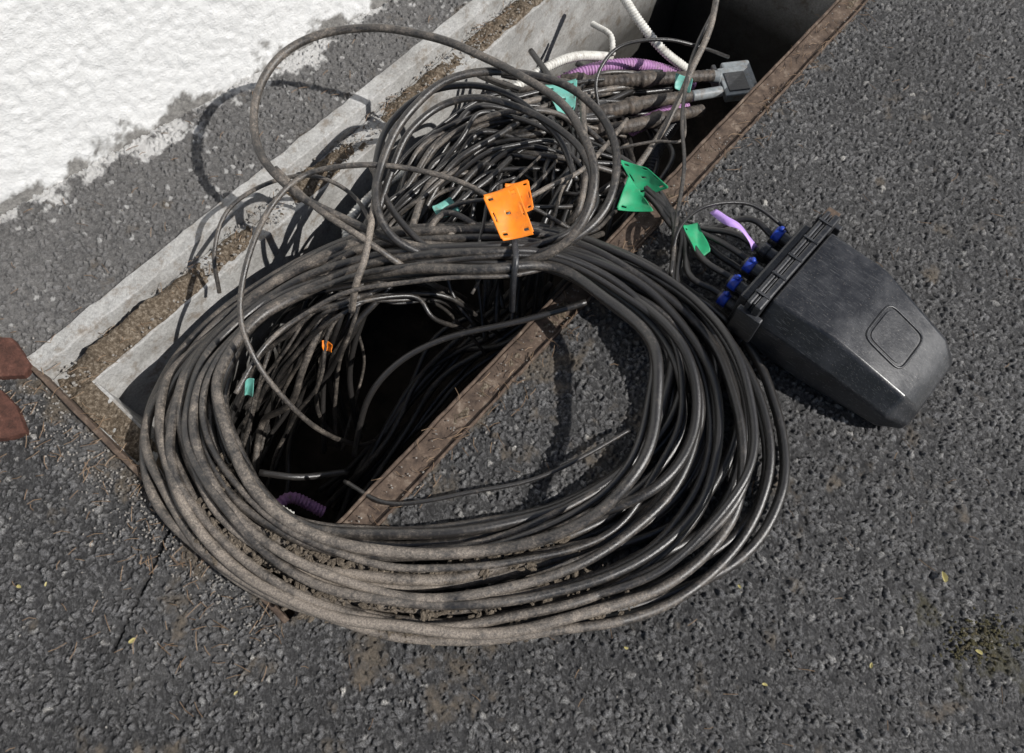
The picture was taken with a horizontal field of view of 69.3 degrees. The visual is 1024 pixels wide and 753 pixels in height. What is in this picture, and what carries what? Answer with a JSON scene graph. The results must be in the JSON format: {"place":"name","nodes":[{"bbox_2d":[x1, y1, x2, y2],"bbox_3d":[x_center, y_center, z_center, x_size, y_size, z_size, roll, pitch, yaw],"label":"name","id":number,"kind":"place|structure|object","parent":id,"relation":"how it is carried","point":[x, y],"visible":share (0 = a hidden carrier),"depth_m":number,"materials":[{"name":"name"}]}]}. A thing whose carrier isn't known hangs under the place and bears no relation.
{"place":"outdoors","nodes":[
{"label":"outdoors","id":0,"kind":"place"},
{"bbox_2d":[0,0,1023,752],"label":"asphalt ground","id":1,"kind":"structure","parent":0,"point":[890,150],"depth_m":1.53,"materials":[{"name":"grey asphalt"}]},
{"bbox_2d":[0,390,28,441],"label":"rusty steel plate","id":2,"kind":"object","parent":1,"relation":"on","point":[13,425],"visible":1,"depth_m":1.58,"materials":[{"name":"brown metal"}]},
{"bbox_2d":[0,337,32,379],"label":"rusty steel plate","id":3,"kind":"object","parent":1,"relation":"on","point":[15,363],"visible":1,"depth_m":1.64,"materials":[{"name":"brown metal"}]},
{"bbox_2d":[0,0,391,215],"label":"stucco wall","id":4,"kind":"structure","parent":1,"relation":"on","point":[84,84],"depth_m":1.79,"materials":[{"name":"white paint"}]},
{"bbox_2d":[27,0,867,623],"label":"cable pit","id":5,"kind":"object","parent":1,"relation":"in","point":[765,38],"visible":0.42,"depth_m":2.00,"materials":[{"name":"concrete"}]},
{"bbox_2d":[277,492,325,516],"bbox_3d":[-0.535,0.324,1.851,0.132,0.081,0.062,0,66,0],"label":"corrugated conduit","id":6,"kind":"object","parent":5,"relation":"in","point":[306,503],"visible":0.81,"depth_m":1.84,"materials":[{"name":"purple plastic"}]},
{"bbox_2d":[139,221,789,648],"bbox_3d":[-0.116,0.080,1.565,1.398,0.275,0.934,0,66,0],"label":"cable coil","id":7,"kind":"object","parent":5,"relation":"on","point":[231,517],"visible":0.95,"depth_m":1.47,"materials":[{"name":"black plastic"}]},
{"bbox_2d":[483,184,533,240],"bbox_3d":[-0.008,-0.347,1.585,0.077,0.051,0.116,-20,67,-9],"label":"cable tag","id":8,"kind":"object","parent":7,"relation":"attached to","point":[515,223],"visible":1,"depth_m":1.59,"materials":[{"name":"orange plastic"}]},
{"bbox_2d":[212,0,789,522],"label":"cable tangle","id":9,"kind":"object","parent":5,"relation":"attached to","point":[440,156],"visible":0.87,"depth_m":1.79,"materials":[{"name":"black rubber"}]},
{"bbox_2d":[244,378,253,396],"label":"cable tag","id":10,"kind":"object","parent":9,"relation":"attached to","point":[249,386],"visible":0.98,"depth_m":1.76,"materials":[{"name":"teal plastic"}]},
{"bbox_2d":[322,340,331,352],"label":"cable tag","id":11,"kind":"object","parent":9,"relation":"attached to","point":[329,346],"visible":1,"depth_m":1.75,"materials":[{"name":"orange plastic"}]},
{"bbox_2d":[342,170,404,237],"bbox_3d":[-0.368,-0.437,1.927,0.092,0.064,0.343,18,67,8],"label":"corrugated conduit","id":12,"kind":"object","parent":9,"relation":"attached to","point":[355,211],"visible":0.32,"depth_m":1.90,"materials":[{"name":"grey plastic"}]},
{"bbox_2d":[432,197,459,217],"bbox_3d":[-0.153,-0.389,1.717,0.058,0.019,0.041,-25,68,-11],"label":"cable tag","id":13,"kind":"object","parent":9,"relation":"attached to","point":[438,208],"visible":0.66,"depth_m":1.72,"materials":[{"name":"teal plastic"}]},
{"bbox_2d":[505,179,533,212],"bbox_3d":[0.019,-0.390,1.608,0.055,0.019,0.078,-14,67,-6],"label":"cable tag","id":14,"kind":"object","parent":9,"relation":"attached to","point":[524,190],"visible":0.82,"depth_m":1.61,"materials":[{"name":"orange plastic"}]},
{"bbox_2d":[447,51,613,219],"bbox_3d":[0.003,-0.680,2.046,0.147,0.146,0.856,32,70,13],"label":"corrugated conduit","id":15,"kind":"object","parent":9,"relation":"attached to","point":[561,60],"visible":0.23,"depth_m":2.09,"materials":[{"name":"white plastic"}]},
{"bbox_2d":[590,21,615,55],"bbox_3d":[0.277,-1.011,2.195,0.033,0.037,0.146,-22,68,-9],"label":"corrugated conduit","id":16,"kind":"object","parent":15,"relation":"attached to","point":[604,30],"visible":0.94,"depth_m":2.18,"materials":[{"name":"white plastic"}]},
{"bbox_2d":[546,79,576,113],"bbox_3d":[0.140,-0.709,1.902,0.092,0.016,0.120,-13,66,-6],"label":"cable tag","id":17,"kind":"object","parent":9,"relation":"attached to","point":[570,98],"visible":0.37,"depth_m":1.91,"materials":[{"name":"teal plastic"}]},
{"bbox_2d":[557,58,696,89],"bbox_3d":[0.332,-0.877,2.193,0.464,0.142,0.068,-12,66,-5],"label":"corrugated conduit","id":18,"kind":"object","parent":9,"relation":"attached to","point":[637,64],"visible":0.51,"depth_m":2.14,"materials":[{"name":"purple plastic"}]},
{"bbox_2d":[617,176,652,211],"bbox_3d":[0.293,-0.438,1.779,0.090,0.028,0.093,0,66,0],"label":"cable tag","id":19,"kind":"object","parent":9,"relation":"attached to","point":[632,199],"visible":1,"depth_m":1.77,"materials":[{"name":"green plastic"}]},
{"bbox_2d":[560,69,715,87],"bbox_3d":[0.355,-0.834,2.079,0.440,0.061,0.063,-3,66,-2],"label":"duct sealing sleeve","id":20,"kind":"object","parent":9,"relation":"attached to","point":[645,79],"visible":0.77,"depth_m":2.06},
{"bbox_2d":[586,91,692,115],"bbox_3d":[0.305,-0.731,2.013,0.404,0.078,0.073,-12,66,-5],"label":"duct sealing sleeve","id":21,"kind":"object","parent":9,"relation":"attached to","point":[631,105],"visible":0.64,"depth_m":1.99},
{"bbox_2d":[674,73,692,92],"bbox_3d":[0.465,-0.798,2.016,0.056,0.028,0.038,21,68,9],"label":"cable tag","id":22,"kind":"object","parent":21,"relation":"attached to","point":[679,79],"visible":0.56,"depth_m":2.02,"materials":[{"name":"teal plastic"}]},
{"bbox_2d":[621,160,667,195],"bbox_3d":[0.312,-0.481,1.805,0.050,0.043,0.146,-37,71,-15],"label":"cable tag","id":23,"kind":"object","parent":9,"relation":"attached to","point":[637,173],"visible":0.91,"depth_m":1.80,"materials":[{"name":"green plastic"}]},
{"bbox_2d":[588,104,705,138],"bbox_3d":[0.374,-0.690,2.019,0.373,0.110,0.060,-22,68,-10],"label":"duct sealing sleeve","id":24,"kind":"object","parent":9,"relation":"attached to","point":[655,119],"visible":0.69,"depth_m":1.98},
{"bbox_2d":[620,0,687,70],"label":"corrugated conduit","id":25,"kind":"object","parent":9,"relation":"attached to","point":[675,60],"visible":0.94,"depth_m":2.15,"materials":[{"name":"white plastic"}]},
{"bbox_2d":[632,121,679,212],"bbox_3d":[0.403,-0.602,2.124,0.056,0.147,0.347,24,68,10],"label":"corrugated conduit","id":26,"kind":"object","parent":9,"relation":"attached to","point":[669,133],"visible":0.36,"depth_m":2.07,"materials":[{"name":"black plastic"}]},
{"bbox_2d":[628,103,689,136],"bbox_3d":[0.414,-0.731,2.091,0.202,0.060,0.041,-30,69,-13],"label":"corrugated conduit","id":27,"kind":"object","parent":9,"relation":"attached to","point":[668,107],"visible":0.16,"depth_m":2.08,"materials":[{"name":"purple plastic"}]},
{"bbox_2d":[683,223,709,255],"bbox_3d":[0.427,-0.313,1.700,0.042,0.027,0.091,-20,67,-9],"label":"cable tag","id":28,"kind":"object","parent":9,"relation":"attached to","point":[694,234],"visible":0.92,"depth_m":1.71,"materials":[{"name":"green plastic"}]},
{"bbox_2d":[710,209,756,250],"bbox_3d":[0.499,-0.335,1.668,0.025,0.032,0.132,-39,72,-16],"label":"marking ribbon","id":29,"kind":"object","parent":9,"relation":"attached to","point":[722,217],"visible":1,"depth_m":1.66,"materials":[{"name":"purple plastic"}]},
{"bbox_2d":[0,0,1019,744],"bbox_3d":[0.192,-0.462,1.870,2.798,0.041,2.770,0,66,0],"label":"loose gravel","id":30,"kind":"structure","parent":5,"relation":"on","point":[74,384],"depth_m":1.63,"materials":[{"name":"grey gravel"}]},
{"bbox_2d":[0,0,1023,752],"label":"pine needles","id":31,"kind":"object","parent":5,"relation":"on","point":[422,430],"visible":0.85,"depth_m":1.58,"materials":[{"name":"brown plant"}]},
{"bbox_2d":[691,60,756,101],"bbox_3d":[0.598,-0.843,2.139,0.210,0.087,0.136,-9,66,-4],"label":"junction box","id":32,"kind":"object","parent":5,"relation":"attached to","point":[734,81],"visible":0.87,"depth_m":2.11,"materials":[{"name":"grey plastic"}]},
{"bbox_2d":[16,571,982,694],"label":"fallen leaves","id":33,"kind":"object","parent":1,"relation":"on","point":[944,576],"visible":1,"depth_m":1.41,"materials":[{"name":"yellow plant"}]},
{"bbox_2d":[715,207,952,428],"bbox_3d":[0.713,-0.130,1.595,0.471,0.172,0.342,39,72,16],"label":"cable splice closure","id":34,"kind":"object","parent":1,"relation":"on","point":[819,305],"visible":0.96,"depth_m":1.53,"materials":[{"name":"black plastic"}]},
{"bbox_2d":[927,600,1022,670],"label":"moss patch","id":35,"kind":"object","parent":1,"relation":"on","point":[973,642],"visible":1,"depth_m":1.42,"materials":[{"name":"green plant"}]}
]}

